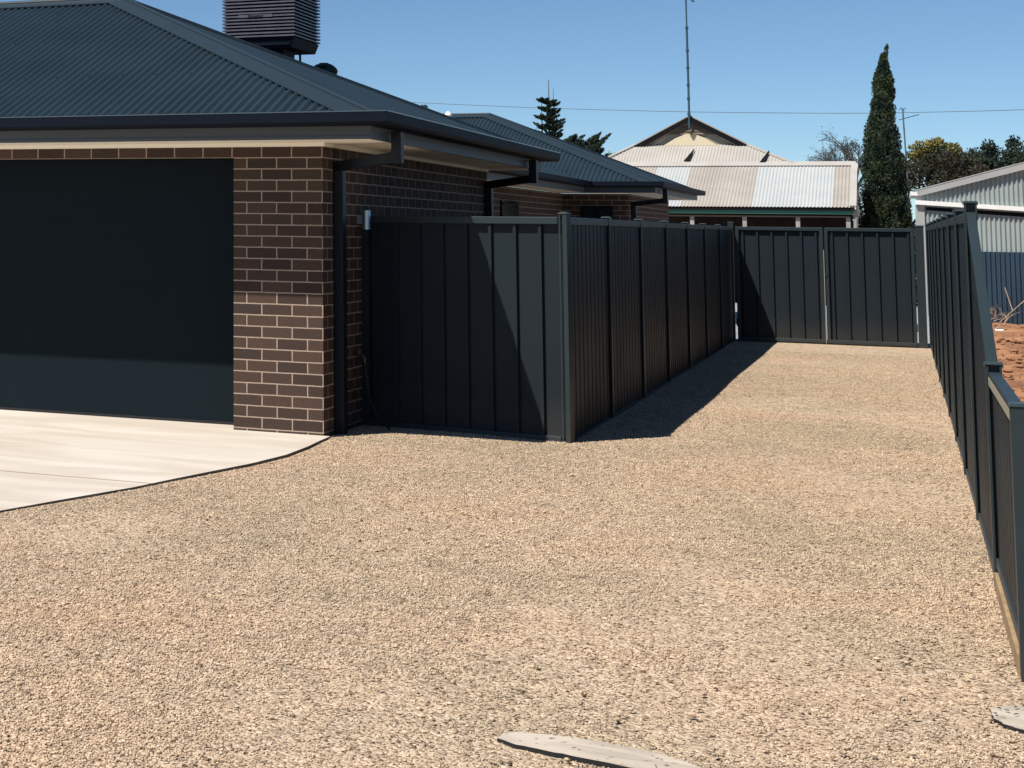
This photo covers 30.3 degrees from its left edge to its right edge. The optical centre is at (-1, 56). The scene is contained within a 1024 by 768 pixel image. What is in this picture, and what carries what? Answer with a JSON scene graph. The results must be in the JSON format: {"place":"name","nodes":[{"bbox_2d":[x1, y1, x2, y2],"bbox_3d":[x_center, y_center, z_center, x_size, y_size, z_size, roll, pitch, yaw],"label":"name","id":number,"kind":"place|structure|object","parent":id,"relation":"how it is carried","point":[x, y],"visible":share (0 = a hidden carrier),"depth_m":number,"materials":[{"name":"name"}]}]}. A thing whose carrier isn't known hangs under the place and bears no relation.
{"place":"outdoors","nodes":[
{"label":"outdoors","id":0,"kind":"place"},
{"bbox_2d":[0,410,329,512],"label":"driveway","id":1,"kind":"structure","parent":0,"point":[137,451],"depth_m":12.03,"materials":[{"name":"concrete"}]},
{"bbox_2d":[0,470,151,483],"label":"driveway joint","id":2,"kind":"object","parent":1,"relation":"on","point":[75,476],"visible":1,"depth_m":10.80,"materials":[{"name":"beige concrete"}]},
{"bbox_2d":[0,341,1023,767],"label":"gravel yard","id":3,"kind":"structure","parent":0,"point":[544,705],"depth_m":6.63,"materials":[{"name":"beige gravel"}]},
{"bbox_2d":[361,212,574,442],"bbox_3d":[3.593,2.210,13.595,1.734,2.010,0.088,-4,-7,40],"label":"side fence","id":4,"kind":"object","parent":3,"relation":"on","point":[467,326],"visible":0.85,"depth_m":13.58,"materials":[{"name":"metal"}]},
{"bbox_2d":[497,731,701,767],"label":"concrete strip","id":5,"kind":"object","parent":3,"relation":"on","point":[595,753],"visible":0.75,"depth_m":5.25,"materials":[{"name":"beige concrete"}]},
{"bbox_2d":[571,217,735,440],"bbox_3d":[7.537,2.810,19.496,0.076,2.045,14.509,-2,-6,27],"label":"lane fence","id":6,"kind":"object","parent":3,"relation":"on","point":[653,307],"visible":0.94,"depth_m":16.69,"materials":[{"name":"metal"}]},
{"bbox_2d":[734,227,825,342],"bbox_3d":[11.373,3.317,25.551,1.182,1.655,0.052,-2,-6,27],"label":"gate leaf","id":7,"kind":"object","parent":6,"relation":"attached to","point":[780,283],"visible":1,"depth_m":25.55,"materials":[{"name":"metal"}]},
{"bbox_2d":[925,201,1023,681],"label":"boundary fence","id":8,"kind":"object","parent":3,"relation":"on","point":[985,405],"visible":0.99,"depth_m":9.33,"materials":[{"name":"metal"}]},
{"bbox_2d":[0,0,1023,223],"label":"sky","id":9,"kind":"structure","parent":0,"point":[811,64],"materials":[{"name":"blue"}]},
{"bbox_2d":[412,102,1023,112],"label":"overhead wire","id":10,"kind":"object","parent":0,"point":[715,112],"visible":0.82,"depth_m":79.77,"materials":[{"name":"black metal"}]},
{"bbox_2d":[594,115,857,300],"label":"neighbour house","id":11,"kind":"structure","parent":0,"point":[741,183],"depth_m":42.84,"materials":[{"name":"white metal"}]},
{"bbox_2d":[685,0,694,128],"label":"antenna mast","id":12,"kind":"object","parent":11,"relation":"attached to","point":[688,84],"visible":1,"depth_m":45.46,"materials":[{"name":"grey metal"}]},
{"bbox_2d":[734,303,929,347],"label":"backyard paving","id":13,"kind":"structure","parent":0,"point":[928,335],"depth_m":25.57,"materials":[{"name":"beige concrete"}]},
{"bbox_2d":[910,162,1023,320],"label":"corrugated shed","id":14,"kind":"structure","parent":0,"point":[997,194],"depth_m":31.89,"materials":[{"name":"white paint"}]},
{"bbox_2d":[992,322,1023,401],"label":"soil lot","id":15,"kind":"structure","parent":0,"point":[1016,330],"depth_m":23.67,"materials":[{"name":"brown soil"}]},
{"bbox_2d":[982,252,1023,324],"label":"steel fence","id":16,"kind":"object","parent":15,"relation":"on","point":[1002,270],"visible":0.3,"depth_m":31.56,"materials":[{"name":"metal"}]},
{"bbox_2d":[990,306,1018,328],"bbox_3d":[17.009,4.439,29.881,0.735,0.449,0.630,-4,-7,38],"label":"branch pile","id":17,"kind":"object","parent":15,"relation":"on","point":[1003,315],"visible":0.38,"depth_m":29.84,"materials":[{"name":"wood"}]},
{"bbox_2d":[1000,287,1023,321],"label":"dead shrub","id":18,"kind":"object","parent":15,"relation":"on","point":[1010,305],"visible":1,"depth_m":30.40,"materials":[{"name":"wood"}]},
{"bbox_3d":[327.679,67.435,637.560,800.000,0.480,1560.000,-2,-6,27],"label":"ground","id":19,"kind":"structure","parent":0,"visible":0},
{"bbox_2d":[0,0,705,435],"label":"brick house","id":20,"kind":"structure","parent":19,"relation":"on","point":[184,202],"depth_m":14.20,"materials":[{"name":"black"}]},
{"bbox_2d":[0,158,233,421],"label":"garage door","id":21,"kind":"structure","parent":20,"relation":"in","point":[104,309],"depth_m":14.30,"materials":[{"name":"black metal"}]},
{"bbox_2d":[222,0,320,60],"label":"evaporative cooler","id":22,"kind":"object","parent":20,"relation":"on","point":[288,28],"visible":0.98,"depth_m":20.03,"materials":[{"name":"black"}]},
{"bbox_2d":[315,63,337,74],"bbox_3d":[3.807,0.515,20.571,0.324,0.885,0.320,-2,-6,27],"label":"roof vent","id":23,"kind":"object","parent":20,"relation":"on","point":[328,67],"visible":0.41,"depth_m":20.50,"materials":[{"name":"grey metal"}]},
{"bbox_2d":[357,210,370,229],"bbox_3d":[2.927,1.313,14.088,0.107,0.153,0.068,-2,-6,27],"label":"wall lamp","id":24,"kind":"object","parent":20,"relation":"attached to","point":[364,219],"visible":1,"depth_m":14.05,"materials":[{"name":"silver metal"}]},
{"bbox_2d":[353,348,390,429],"bbox_3d":[2.945,2.617,13.810,0.310,0.618,0.105,-3,-7,33],"label":"garden hose","id":25,"kind":"object","parent":20,"relation":"attached to","point":[364,362],"visible":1,"depth_m":13.85,"materials":[{"name":"black rubber"}]},
{"bbox_2d":[500,200,518,216],"bbox_3d":[7.397,2.635,25.394,0.025,1.080,1.200,-2,-6,27],"label":"window","id":26,"kind":"structure","parent":20,"relation":"in","point":[508,208],"depth_m":25.35,"materials":[{"name":"black glass"}]},
{"bbox_2d":[581,206,612,219],"bbox_3d":[9.981,3.040,29.258,0.500,1.080,0.029,-2,-6,27],"label":"window","id":27,"kind":"structure","parent":20,"relation":"in","point":[594,212],"depth_m":29.29,"materials":[{"name":"black glass"}]},
{"bbox_2d":[533,80,611,192],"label":"norfolk pine","id":28,"kind":"object","parent":19,"relation":"on","point":[594,143],"visible":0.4,"depth_m":67.55,"materials":[{"name":"green plant"}]},
{"bbox_2d":[806,126,863,225],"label":"bare tree","id":29,"kind":"object","parent":19,"relation":"on","point":[845,151],"visible":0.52,"depth_m":58.46,"materials":[{"name":"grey plant"}]},
{"bbox_2d":[857,44,916,305],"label":"cypress tree","id":30,"kind":"object","parent":19,"relation":"on","point":[885,191],"visible":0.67,"depth_m":42.58,"materials":[{"name":"green plant"}]},
{"bbox_2d":[899,108,918,201],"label":"tv antenna","id":31,"kind":"object","parent":19,"relation":"on","point":[903,118],"visible":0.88,"depth_m":53.31,"materials":[{"name":"grey metal"}]},
{"bbox_2d":[914,225,927,347],"bbox_3d":[13.006,3.395,24.715,0.124,2.020,0.094,-2,-6,27],"label":"gate post","id":32,"kind":"object","parent":19,"relation":"on","point":[921,286],"visible":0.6,"depth_m":24.70,"materials":[{"name":"grey metal"}]},
{"bbox_2d":[823,228,917,346],"bbox_3d":[12.421,3.277,25.005,1.182,1.655,0.072,-2,-6,27],"label":"gate leaf","id":33,"kind":"object","parent":32,"relation":"attached to","point":[870,294],"visible":1,"depth_m":25.02,"materials":[{"name":"metal"}]},
{"bbox_2d":[904,136,967,183],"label":"autumn tree","id":34,"kind":"object","parent":19,"relation":"on","point":[936,145],"visible":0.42,"depth_m":66.76,"materials":[{"name":"yellow plant"}]},
{"bbox_2d":[907,149,989,191],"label":"bushy tree","id":35,"kind":"object","parent":19,"relation":"on","point":[926,165],"visible":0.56,"depth_m":64.94,"materials":[{"name":"green plant"}]},
{"bbox_2d":[954,147,981,168],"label":"bushy tree","id":36,"kind":"object","parent":19,"relation":"on","point":[971,151],"visible":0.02,"depth_m":69.68,"materials":[{"name":"green plant"}]},
{"bbox_2d":[948,139,1001,178],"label":"bushy tree","id":37,"kind":"object","parent":19,"relation":"on","point":[988,153],"visible":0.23,"depth_m":67.59,"materials":[{"name":"green plant"}]},
{"bbox_2d":[994,572,1019,675],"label":"timber plinth","id":38,"kind":"structure","parent":19,"relation":"on","point":[1009,627],"depth_m":6.86,"materials":[{"name":"brown wood"}]},
{"bbox_2d":[991,705,1023,733],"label":"concrete strip","id":39,"kind":"object","parent":19,"relation":"on","point":[1003,718],"visible":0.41,"depth_m":5.69,"materials":[{"name":"beige concrete"}]},
{"bbox_2d":[993,134,1023,168],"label":"bushy tree","id":40,"kind":"object","parent":19,"relation":"on","point":[1007,157],"visible":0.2,"depth_m":66.63,"materials":[{"name":"green plant"}]},
{"bbox_2d":[1011,140,1023,164],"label":"bushy tree","id":41,"kind":"object","parent":19,"relation":"on","point":[1017,155],"visible":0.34,"depth_m":65.34,"materials":[{"name":"green plant"}]}
]}

